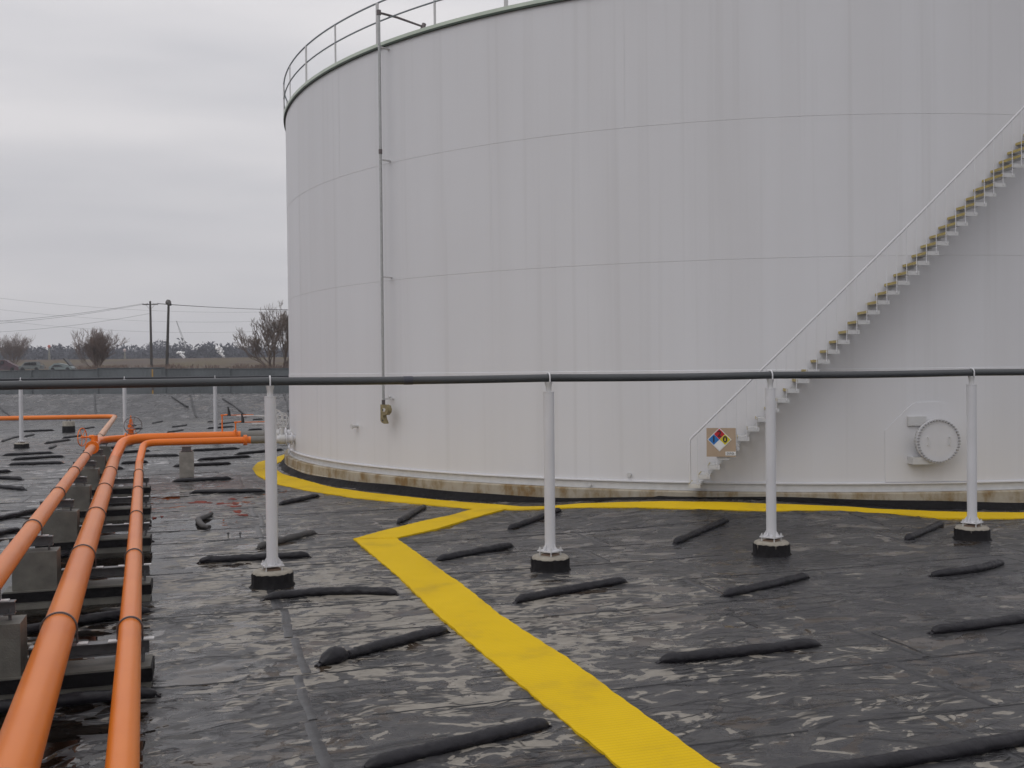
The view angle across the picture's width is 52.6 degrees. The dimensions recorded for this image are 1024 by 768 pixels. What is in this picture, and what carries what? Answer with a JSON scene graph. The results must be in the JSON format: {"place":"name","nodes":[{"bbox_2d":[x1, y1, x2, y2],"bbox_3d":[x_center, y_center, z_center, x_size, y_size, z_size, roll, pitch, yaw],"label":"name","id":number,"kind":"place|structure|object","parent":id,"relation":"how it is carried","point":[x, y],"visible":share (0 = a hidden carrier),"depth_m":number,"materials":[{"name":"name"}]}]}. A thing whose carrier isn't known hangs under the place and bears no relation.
{"place":"outdoors","nodes":[
{"label":"outdoors","id":0,"kind":"place"},
{"bbox_2d":[62,419,74,432],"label":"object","id":1,"kind":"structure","parent":0,"point":[68,426],"depth_m":56.79,"materials":[{"name":"concrete"}]},
{"bbox_2d":[0,320,253,332],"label":"power line","id":2,"kind":"object","parent":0,"point":[140,331],"visible":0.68,"depth_m":248.37,"materials":[{"name":"black metal"}]},
{"bbox_2d":[8,357,287,369],"bbox_3d":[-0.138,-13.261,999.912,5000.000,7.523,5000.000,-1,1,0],"label":"terrain","id":3,"kind":"structure","parent":0,"point":[203,362],"depth_m":226.15,"materials":[{"name":"brown plant"}]},
{"bbox_2d":[0,360,19,369],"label":"wrecked car","id":4,"kind":"object","parent":3,"relation":"on","point":[6,365],"visible":0.74,"depth_m":167.21,"materials":[{"name":"red paint"}]},
{"bbox_2d":[0,332,35,363],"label":"bare shrub","id":5,"kind":"object","parent":3,"relation":"on","point":[18,349],"visible":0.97,"depth_m":189.83,"materials":[{"name":"plant"}]},
{"bbox_2d":[18,362,45,369],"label":"car","id":6,"kind":"object","parent":3,"relation":"on","point":[31,365],"visible":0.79,"depth_m":167.15,"materials":[{"name":"silver metal"}]},
{"bbox_2d":[47,345,50,359],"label":"distant mast","id":7,"kind":"object","parent":3,"relation":"on","point":[49,357],"visible":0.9,"depth_m":339.66,"materials":[{"name":"grey metal"}]},
{"bbox_2d":[49,358,76,369],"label":"wrecked car","id":8,"kind":"object","parent":3,"relation":"on","point":[68,365],"visible":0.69,"depth_m":167.22,"materials":[{"name":"blue paint"}]},
{"bbox_2d":[71,326,129,366],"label":"bare shrub","id":9,"kind":"object","parent":3,"relation":"on","point":[97,349],"visible":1,"depth_m":117.07,"materials":[{"name":"plant"}]},
{"bbox_2d":[0,367,288,393],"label":"wall","id":10,"kind":"structure","parent":3,"relation":"on","point":[118,372],"depth_m":84.00,"materials":[{"name":"grey concrete"}]},
{"bbox_2d":[0,338,288,359],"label":"woodland","id":11,"kind":"object","parent":3,"relation":"on","point":[59,351],"visible":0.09,"depth_m":435.98,"materials":[{"name":"plant"}]},
{"bbox_2d":[143,301,157,366],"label":"utility pole","id":12,"kind":"object","parent":3,"relation":"on","point":[150,322],"visible":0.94,"depth_m":167.76,"materials":[{"name":"wood"}]},
{"bbox_2d":[7,304,138,320],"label":"power line","id":13,"kind":"object","parent":12,"relation":"attached to","point":[70,314],"visible":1,"depth_m":155.74,"materials":[{"name":"black metal"}]},
{"bbox_2d":[8,304,142,322],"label":"power line","id":14,"kind":"object","parent":12,"relation":"attached to","point":[73,315],"visible":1,"depth_m":155.84,"materials":[{"name":"black metal"}]},
{"bbox_2d":[6,314,144,331],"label":"power line","id":15,"kind":"object","parent":12,"relation":"attached to","point":[72,325],"visible":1,"depth_m":165.75,"materials":[{"name":"black metal"}]},
{"bbox_2d":[2,298,283,311],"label":"power line","id":16,"kind":"object","parent":12,"relation":"attached to","point":[112,308],"visible":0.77,"depth_m":205.03,"materials":[{"name":"black metal"}]},
{"bbox_2d":[158,303,277,309],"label":"power line","id":17,"kind":"object","parent":12,"relation":"attached to","point":[222,307],"visible":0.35,"depth_m":167.82,"materials":[{"name":"black metal"}]},
{"bbox_2d":[165,300,171,364],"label":"utility pole","id":18,"kind":"object","parent":3,"relation":"on","point":[168,303],"visible":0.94,"depth_m":149.75,"materials":[{"name":"brown wood"}]},
{"bbox_2d":[75,363,288,368],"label":"scrub","id":19,"kind":"object","parent":3,"relation":"on","point":[173,366],"visible":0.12,"depth_m":105.05,"materials":[{"name":"brown plant"}]},
{"bbox_2d":[232,303,287,367],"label":"bare tree","id":20,"kind":"object","parent":3,"relation":"on","point":[271,336],"visible":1,"depth_m":103.43,"materials":[{"name":"brown plant"}]},
{"bbox_2d":[264,300,288,366],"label":"bare tree","id":21,"kind":"object","parent":3,"relation":"on","point":[283,320],"visible":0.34,"depth_m":107.67,"materials":[{"name":"brown plant"}]},
{"bbox_2d":[176,351,185,357],"bbox_3d":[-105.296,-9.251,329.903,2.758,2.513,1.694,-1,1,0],"label":"steam plume","id":22,"kind":"object","parent":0,"point":[181,354],"visible":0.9,"depth_m":329.47,"materials":[{"name":"white"}]},
{"bbox_2d":[179,446,193,477],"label":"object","id":23,"kind":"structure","parent":0,"point":[186,461],"depth_m":31.44,"materials":[{"name":"concrete"}]},
{"bbox_2d":[0,492,410,767],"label":"water","id":24,"kind":"structure","parent":0,"point":[59,738],"depth_m":13.23,"materials":[{"name":"grey liquid"}]},
{"bbox_2d":[215,346,224,357],"bbox_3d":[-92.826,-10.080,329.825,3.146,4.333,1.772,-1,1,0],"label":"steam plume","id":25,"kind":"object","parent":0,"point":[220,351],"visible":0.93,"depth_m":329.40,"materials":[{"name":"white"}]},
{"bbox_2d":[0,0,531,354],"label":"sky","id":26,"kind":"structure","parent":0,"point":[143,142],"materials":[{"name":"grey"}]},
{"bbox_2d":[0,393,1023,767],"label":"ground","id":27,"kind":"structure","parent":0,"point":[262,719],"depth_m":12.76,"materials":[{"name":"grey rubber"}]},
{"bbox_2d":[0,469,11,472],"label":"sand tube","id":28,"kind":"object","parent":27,"relation":"on","point":[4,471],"visible":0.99,"depth_m":33.65,"materials":[{"name":"black plastic"}]},
{"bbox_2d":[0,527,19,535],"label":"sand tube","id":29,"kind":"object","parent":27,"relation":"on","point":[10,530],"visible":1,"depth_m":20.63,"materials":[{"name":"black plastic"}]},
{"bbox_2d":[1,435,18,441],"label":"sand tube","id":30,"kind":"object","parent":27,"relation":"on","point":[9,438],"visible":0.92,"depth_m":51.08,"materials":[{"name":"black fabric"}]},
{"bbox_2d":[0,475,23,479],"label":"sand tube","id":31,"kind":"object","parent":27,"relation":"on","point":[12,477],"visible":1,"depth_m":31.39,"materials":[{"name":"black fabric"}]},
{"bbox_2d":[0,484,26,490],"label":"sand tube","id":32,"kind":"object","parent":27,"relation":"on","point":[13,487],"visible":1,"depth_m":28.66,"materials":[{"name":"black fabric"}]},
{"bbox_2d":[0,508,36,519],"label":"sand tube","id":33,"kind":"object","parent":27,"relation":"on","point":[17,514],"visible":0.94,"depth_m":23.10,"materials":[{"name":"black fabric"}]},
{"bbox_2d":[14,380,29,448],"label":"pipe post","id":34,"kind":"object","parent":27,"relation":"on","point":[21,444],"visible":0.82,"depth_m":44.85,"materials":[{"name":"metal"}]},
{"bbox_2d":[3,451,51,455],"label":"sand tube","id":35,"kind":"object","parent":27,"relation":"on","point":[29,453],"visible":0.97,"depth_m":41.14,"materials":[{"name":"black fabric"}]},
{"bbox_2d":[9,461,64,464],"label":"sand tube","id":36,"kind":"object","parent":27,"relation":"on","point":[36,462],"visible":0.99,"depth_m":36.58,"materials":[{"name":"black fabric"}]},
{"bbox_2d":[11,455,63,459],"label":"sand tube","id":37,"kind":"object","parent":27,"relation":"on","point":[37,457],"visible":0.98,"depth_m":39.10,"materials":[{"name":"black fabric"}]},
{"bbox_2d":[23,429,54,431],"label":"sand tube","id":38,"kind":"object","parent":27,"relation":"on","point":[38,430],"visible":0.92,"depth_m":58.37,"materials":[{"name":"black fabric"}]},
{"bbox_2d":[44,438,69,443],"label":"sand tube","id":39,"kind":"object","parent":27,"relation":"on","point":[55,441],"visible":0.99,"depth_m":48.63,"materials":[{"name":"black fabric"}]},
{"bbox_2d":[62,435,80,438],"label":"sand tube","id":40,"kind":"object","parent":27,"relation":"on","point":[71,436],"visible":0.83,"depth_m":52.12,"materials":[{"name":"black fabric"}]},
{"bbox_2d":[1,534,152,609],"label":"pipe support","id":41,"kind":"object","parent":27,"relation":"on","point":[36,575],"visible":0.64,"depth_m":14.09,"materials":[{"name":"concrete"}]},
{"bbox_2d":[0,599,154,699],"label":"pipe support","id":42,"kind":"object","parent":27,"relation":"on","point":[90,675],"visible":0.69,"depth_m":10.16,"materials":[{"name":"concrete"}]},
{"bbox_2d":[0,686,160,712],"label":"sand tube","id":43,"kind":"object","parent":27,"relation":"on","point":[80,698],"visible":0.64,"depth_m":9.90,"materials":[{"name":"black fabric"}]},
{"bbox_2d":[27,607,153,633],"bbox_3d":[-5.447,2.994,13.099,1.884,0.152,0.170,-1,1,-43],"label":"sand tube","id":44,"kind":"object","parent":27,"relation":"on","point":[88,618],"visible":0.45,"depth_m":13.18,"materials":[{"name":"black fabric"}]},
{"bbox_2d":[35,499,151,553],"bbox_3d":[-7.428,2.530,18.469,1.895,1.001,0.495,-1,1,-16],"label":"pipe support","id":45,"kind":"object","parent":27,"relation":"on","point":[62,526],"visible":0.54,"depth_m":18.28,"materials":[{"name":"concrete"}]},
{"bbox_2d":[83,449,105,478],"bbox_3d":[-12.380,2.426,30.578,0.750,1.001,0.500,-1,1,-16],"label":"pipe support","id":46,"kind":"object","parent":27,"relation":"on","point":[100,460],"visible":0.4,"depth_m":30.46,"materials":[{"name":"concrete"}]},
{"bbox_2d":[94,393,96,414],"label":"bank strap","id":47,"kind":"object","parent":27,"relation":"on","point":[95,409],"visible":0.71,"depth_m":76.32,"materials":[{"name":"grey metal"}]},
{"bbox_2d":[92,443,110,463],"bbox_3d":[-13.816,2.388,34.677,0.750,1.001,0.500,-1,1,-16],"label":"pipe support","id":48,"kind":"object","parent":27,"relation":"on","point":[106,450],"visible":0.2,"depth_m":34.57,"materials":[{"name":"concrete"}]},
{"bbox_2d":[59,476,151,521],"bbox_3d":[-8.864,2.492,22.569,1.895,1.001,0.495,-1,1,-16],"label":"pipe support","id":49,"kind":"object","parent":27,"relation":"on","point":[81,495],"visible":0.59,"depth_m":22.40,"materials":[{"name":"concrete"}]},
{"bbox_2d":[61,540,153,557],"bbox_3d":[-7.341,2.944,18.689,0.178,0.161,2.104,0,1,31],"label":"sand tube","id":50,"kind":"object","parent":27,"relation":"on","point":[65,553],"visible":0.12,"depth_m":17.93,"materials":[{"name":"black fabric"}]},
{"bbox_2d":[73,460,150,497],"bbox_3d":[-10.301,2.454,26.668,1.895,1.001,0.495,-1,1,-16],"label":"pipe support","id":51,"kind":"object","parent":27,"relation":"on","point":[92,475],"visible":0.51,"depth_m":26.51,"materials":[{"name":"concrete"}]},
{"bbox_2d":[122,388,126,434],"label":"pipe post","id":52,"kind":"object","parent":27,"relation":"on","point":[124,391],"visible":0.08,"depth_m":46.05,"materials":[{"name":"metal"}]},
{"bbox_2d":[0,375,288,380],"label":"overhead pipe","id":53,"kind":"object","parent":52,"relation":"on","point":[31,379],"visible":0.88,"depth_m":46.07,"materials":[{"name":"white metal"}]},
{"bbox_2d":[111,449,149,452],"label":"sand tube","id":54,"kind":"object","parent":27,"relation":"on","point":[131,451],"visible":0.41,"depth_m":41.66,"materials":[{"name":"black fabric"}]},
{"bbox_2d":[121,460,148,463],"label":"sand tube","id":55,"kind":"object","parent":27,"relation":"on","point":[129,462],"visible":0.66,"depth_m":36.53,"materials":[{"name":"black fabric"}]},
{"bbox_2d":[145,454,178,456],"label":"sand tube","id":56,"kind":"object","parent":27,"relation":"on","point":[151,455],"visible":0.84,"depth_m":39.50,"materials":[{"name":"black fabric"}]},
{"bbox_2d":[167,429,183,432],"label":"sand tube","id":57,"kind":"object","parent":27,"relation":"on","point":[175,430],"visible":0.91,"depth_m":56.35,"materials":[{"name":"black plastic"}]},
{"bbox_2d":[190,394,198,417],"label":"bank strap","id":58,"kind":"object","parent":27,"relation":"on","point":[193,406],"visible":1,"depth_m":75.75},
{"bbox_2d":[189,501,211,502],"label":"rust puddle","id":59,"kind":"object","parent":27,"relation":"on","point":[200,502],"visible":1,"depth_m":25.28,"materials":[{"name":"brown liquid"}]},
{"bbox_2d":[173,462,230,466],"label":"sand tube","id":60,"kind":"object","parent":27,"relation":"on","point":[209,464],"visible":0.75,"depth_m":35.46,"materials":[{"name":"black fabric"}]},
{"bbox_2d":[173,476,231,481],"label":"sand tube","id":61,"kind":"object","parent":27,"relation":"on","point":[202,479],"visible":1,"depth_m":30.41,"materials":[{"name":"black fabric"}]},
{"bbox_2d":[195,512,213,528],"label":"sand tube","id":62,"kind":"object","parent":27,"relation":"on","point":[200,522],"visible":1,"depth_m":21.61,"materials":[{"name":"black fabric"}]},
{"bbox_2d":[213,386,217,431],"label":"pipe post","id":63,"kind":"object","parent":27,"relation":"on","point":[215,407],"visible":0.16,"depth_m":47.15,"materials":[{"name":"metal"}]},
{"bbox_2d":[192,447,239,450],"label":"sand tube","id":64,"kind":"object","parent":27,"relation":"on","point":[219,448],"visible":0.91,"depth_m":42.49,"materials":[{"name":"black fabric"}]},
{"bbox_2d":[207,426,233,428],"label":"sand tube","id":65,"kind":"object","parent":27,"relation":"on","point":[219,427],"visible":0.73,"depth_m":59.85,"materials":[{"name":"black plastic"}]},
{"bbox_2d":[197,455,249,460],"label":"sand tube","id":66,"kind":"object","parent":27,"relation":"on","point":[225,457],"visible":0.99,"depth_m":38.08,"materials":[{"name":"black fabric"}]},
{"bbox_2d":[189,488,265,492],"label":"sand tube","id":67,"kind":"object","parent":27,"relation":"on","point":[251,490],"visible":0.98,"depth_m":27.26,"materials":[{"name":"black fabric"}]},
{"bbox_2d":[222,398,246,414],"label":"bank strap","id":68,"kind":"object","parent":27,"relation":"on","point":[234,406],"visible":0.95,"depth_m":75.72,"materials":[{"name":"grey metal"}]},
{"bbox_2d":[196,551,311,563],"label":"sand tube","id":69,"kind":"object","parent":27,"relation":"on","point":[246,557],"visible":0.85,"depth_m":17.38,"materials":[{"name":"black fabric"}]},
{"bbox_2d":[234,448,282,454],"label":"sand tube","id":70,"kind":"object","parent":27,"relation":"on","point":[255,451],"visible":0.66,"depth_m":40.67,"materials":[{"name":"black fabric"}]},
{"bbox_2d":[249,386,294,589],"bbox_3d":[-3.554,1.532,15.320,0.662,3.016,0.692,-1,1,0],"label":"pipe post","id":71,"kind":"object","parent":27,"relation":"on","point":[272,573],"visible":0.99,"depth_m":15.24,"materials":[{"name":"metal"}]},
{"bbox_2d":[0,368,1023,389],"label":"overhead pipe","id":72,"kind":"object","parent":71,"relation":"on","point":[152,383],"visible":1,"depth_m":15.98,"materials":[{"name":"black metal"}]},
{"bbox_2d":[283,393,288,410],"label":"bank strap","id":73,"kind":"object","parent":27,"relation":"on","point":[286,401],"visible":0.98,"depth_m":76.69,"materials":[{"name":"grey metal"}]},
{"bbox_2d":[256,530,317,549],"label":"sand tube","id":74,"kind":"object","parent":27,"relation":"on","point":[286,538],"visible":0.75,"depth_m":19.41,"materials":[{"name":"black fabric"}]},
{"bbox_2d":[279,493,319,505],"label":"sand tube","id":75,"kind":"object","parent":27,"relation":"on","point":[299,499],"visible":0.98,"depth_m":25.27,"materials":[{"name":"black fabric"}]},
{"bbox_2d":[260,586,399,601],"bbox_3d":[-2.546,2.945,14.577,1.963,0.152,0.359,-1,1,-9],"label":"sand tube","id":76,"kind":"object","parent":27,"relation":"on","point":[345,590],"visible":1,"depth_m":14.58,"materials":[{"name":"black fabric"}]},
{"bbox_2d":[314,626,450,666],"bbox_3d":[-1.433,2.945,11.816,0.234,0.218,1.993,0,1,41],"label":"sand tube","id":77,"kind":"object","parent":27,"relation":"on","point":[333,655],"visible":1,"depth_m":11.63,"materials":[{"name":"black fabric"}]},
{"bbox_2d":[396,504,426,523],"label":"sand tube","id":78,"kind":"object","parent":27,"relation":"on","point":[408,515],"visible":1,"depth_m":22.27,"materials":[{"name":"black fabric"}]},
{"bbox_2d":[353,508,505,539],"bbox_3d":[-1.568,2.835,21.123,0.879,0.125,4.428,0,1,31],"label":"walkway mat","id":79,"kind":"object","parent":27,"relation":"on","point":[429,525],"visible":0.98,"depth_m":20.92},
{"bbox_2d":[361,717,551,767],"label":"sand tube","id":80,"kind":"object","parent":27,"relation":"on","point":[403,755],"visible":1,"depth_m":8.56,"materials":[{"name":"black fabric"}]},
{"bbox_2d":[435,542,514,561],"bbox_3d":[-0.613,2.891,17.789,0.165,0.165,1.984,0,1,42],"label":"sand tube","id":81,"kind":"object","parent":27,"relation":"on","point":[474,551],"visible":0.99,"depth_m":17.68,"materials":[{"name":"black fabric"}]},
{"bbox_2d":[0,445,1023,767],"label":"ground seam","id":82,"kind":"object","parent":27,"relation":"on","point":[530,617],"visible":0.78,"depth_m":13.39,"materials":[{"name":"black rubber"}]},
{"bbox_2d":[18,476,1023,767],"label":"ground seam","id":83,"kind":"object","parent":27,"relation":"on","point":[320,748],"visible":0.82,"depth_m":10.98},
{"bbox_2d":[507,508,561,529],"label":"sand tube","id":84,"kind":"object","parent":27,"relation":"on","point":[527,521],"visible":0.81,"depth_m":20.89,"materials":[{"name":"black fabric"}]},
{"bbox_2d":[354,538,719,767],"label":"walkway mat","id":85,"kind":"object","parent":27,"relation":"on","point":[616,730],"visible":1,"depth_m":10.63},
{"bbox_2d":[529,382,570,572],"bbox_3d":[0.585,1.477,16.284,0.678,3.016,0.673,-1,1,0],"label":"pipe post","id":86,"kind":"object","parent":27,"relation":"on","point":[550,559],"visible":0.98,"depth_m":16.21,"materials":[{"name":"metal"}]},
{"bbox_2d":[512,577,627,603],"bbox_3d":[0.849,2.911,14.649,2.214,0.156,0.161,-1,1,-38],"label":"sand tube","id":87,"kind":"object","parent":27,"relation":"on","point":[555,591],"visible":1,"depth_m":14.55,"materials":[{"name":"black fabric"}]},
{"bbox_2d":[252,455,1023,519],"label":"walkway mat","id":88,"kind":"object","parent":27,"relation":"on","point":[289,481],"visible":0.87,"depth_m":22.28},
{"bbox_2d":[284,449,1023,502],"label":"concrete ring foundation","id":89,"kind":"object","parent":27,"relation":"on","point":[1011,496],"visible":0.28,"depth_m":23.62,"materials":[{"name":"beige concrete"}]},
{"bbox_2d":[236,0,1023,491],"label":"storage tank","id":90,"kind":"object","parent":89,"relation":"on","point":[626,186],"visible":0.95,"depth_m":23.13,"materials":[{"name":"metal"}]},
{"bbox_2d":[706,428,735,456],"bbox_3d":[4.435,1.235,21.992,0.610,0.618,0.024,0,1,13],"label":"hazard sign","id":91,"kind":"object","parent":90,"relation":"attached to","point":[721,442],"visible":1,"depth_m":21.99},
{"bbox_2d":[279,458,1023,510],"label":"rubber skirt","id":92,"kind":"object","parent":89,"relation":"attached to","point":[469,496],"visible":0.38,"depth_m":23.49,"materials":[{"name":"black rubber"}]},
{"bbox_2d":[672,517,728,544],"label":"sand tube","id":93,"kind":"object","parent":27,"relation":"on","point":[698,531],"visible":1,"depth_m":19.50,"materials":[{"name":"black fabric"}]},
{"bbox_2d":[654,638,822,663],"bbox_3d":[2.519,2.928,11.358,2.129,0.142,0.173,-1,1,-18],"label":"sand tube","id":94,"kind":"object","parent":27,"relation":"on","point":[736,651],"visible":1,"depth_m":11.28,"materials":[{"name":"black fabric"}]},
{"bbox_2d":[720,572,809,596],"bbox_3d":[3.691,2.875,14.860,2.077,0.155,0.181,-1,1,-40],"label":"sand tube","id":95,"kind":"object","parent":27,"relation":"on","point":[758,586],"visible":1,"depth_m":14.68,"materials":[{"name":"black fabric"}]},
{"bbox_2d":[751,379,791,557],"bbox_3d":[4.349,1.423,17.419,0.695,3.016,0.663,-1,1,0],"label":"pipe post","id":96,"kind":"object","parent":27,"relation":"on","point":[769,545],"visible":0.98,"depth_m":17.34,"materials":[{"name":"metal"}]},
{"bbox_2d":[795,729,1023,767],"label":"sand tube","id":97,"kind":"object","parent":27,"relation":"on","point":[948,751],"visible":1,"depth_m":8.21,"materials":[{"name":"black fabric"}]},
{"bbox_2d":[904,520,944,540],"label":"sand tube","id":98,"kind":"object","parent":27,"relation":"on","point":[924,530],"visible":0.99,"depth_m":19.33,"materials":[{"name":"black fabric"}]},
{"bbox_2d":[928,559,1003,576],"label":"sand tube","id":99,"kind":"object","parent":27,"relation":"on","point":[985,566],"visible":1,"depth_m":15.67,"materials":[{"name":"black fabric"}]},
{"bbox_2d":[952,376,991,541],"bbox_3d":[8.321,1.362,18.770,0.660,3.016,0.685,-1,1,0],"label":"pipe post","id":100,"kind":"object","parent":27,"relation":"on","point":[972,530],"visible":0.96,"depth_m":18.70,"materials":[{"name":"metal"}]},
{"bbox_2d":[927,613,1023,634],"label":"sand tube","id":101,"kind":"object","parent":27,"relation":"on","point":[999,621],"visible":1,"depth_m":12.34,"materials":[{"name":"black fabric"}]},
{"bbox_3d":[-3.106,2.643,6.173,1.921,1.001,0.495,-1,1,-16],"label":"pipe support","id":102,"kind":"object","parent":27,"relation":"on","visible":0},
{"bbox_2d":[0,414,141,599],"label":"orange pipeline","id":103,"kind":"object","parent":102,"relation":"on","point":[12,554],"visible":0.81,"depth_m":18.11,"materials":[{"name":"paint"}]},
{"bbox_2d":[0,407,264,767],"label":"orange pipeline","id":104,"kind":"object","parent":102,"relation":"on","point":[25,730],"visible":0.93,"depth_m":9.46,"materials":[{"name":"paint"}]},
{"bbox_2d":[105,413,264,767],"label":"orange pipeline","id":105,"kind":"object","parent":102,"relation":"on","point":[123,746],"visible":0.99,"depth_m":9.88,"materials":[{"name":"paint"}]}
]}

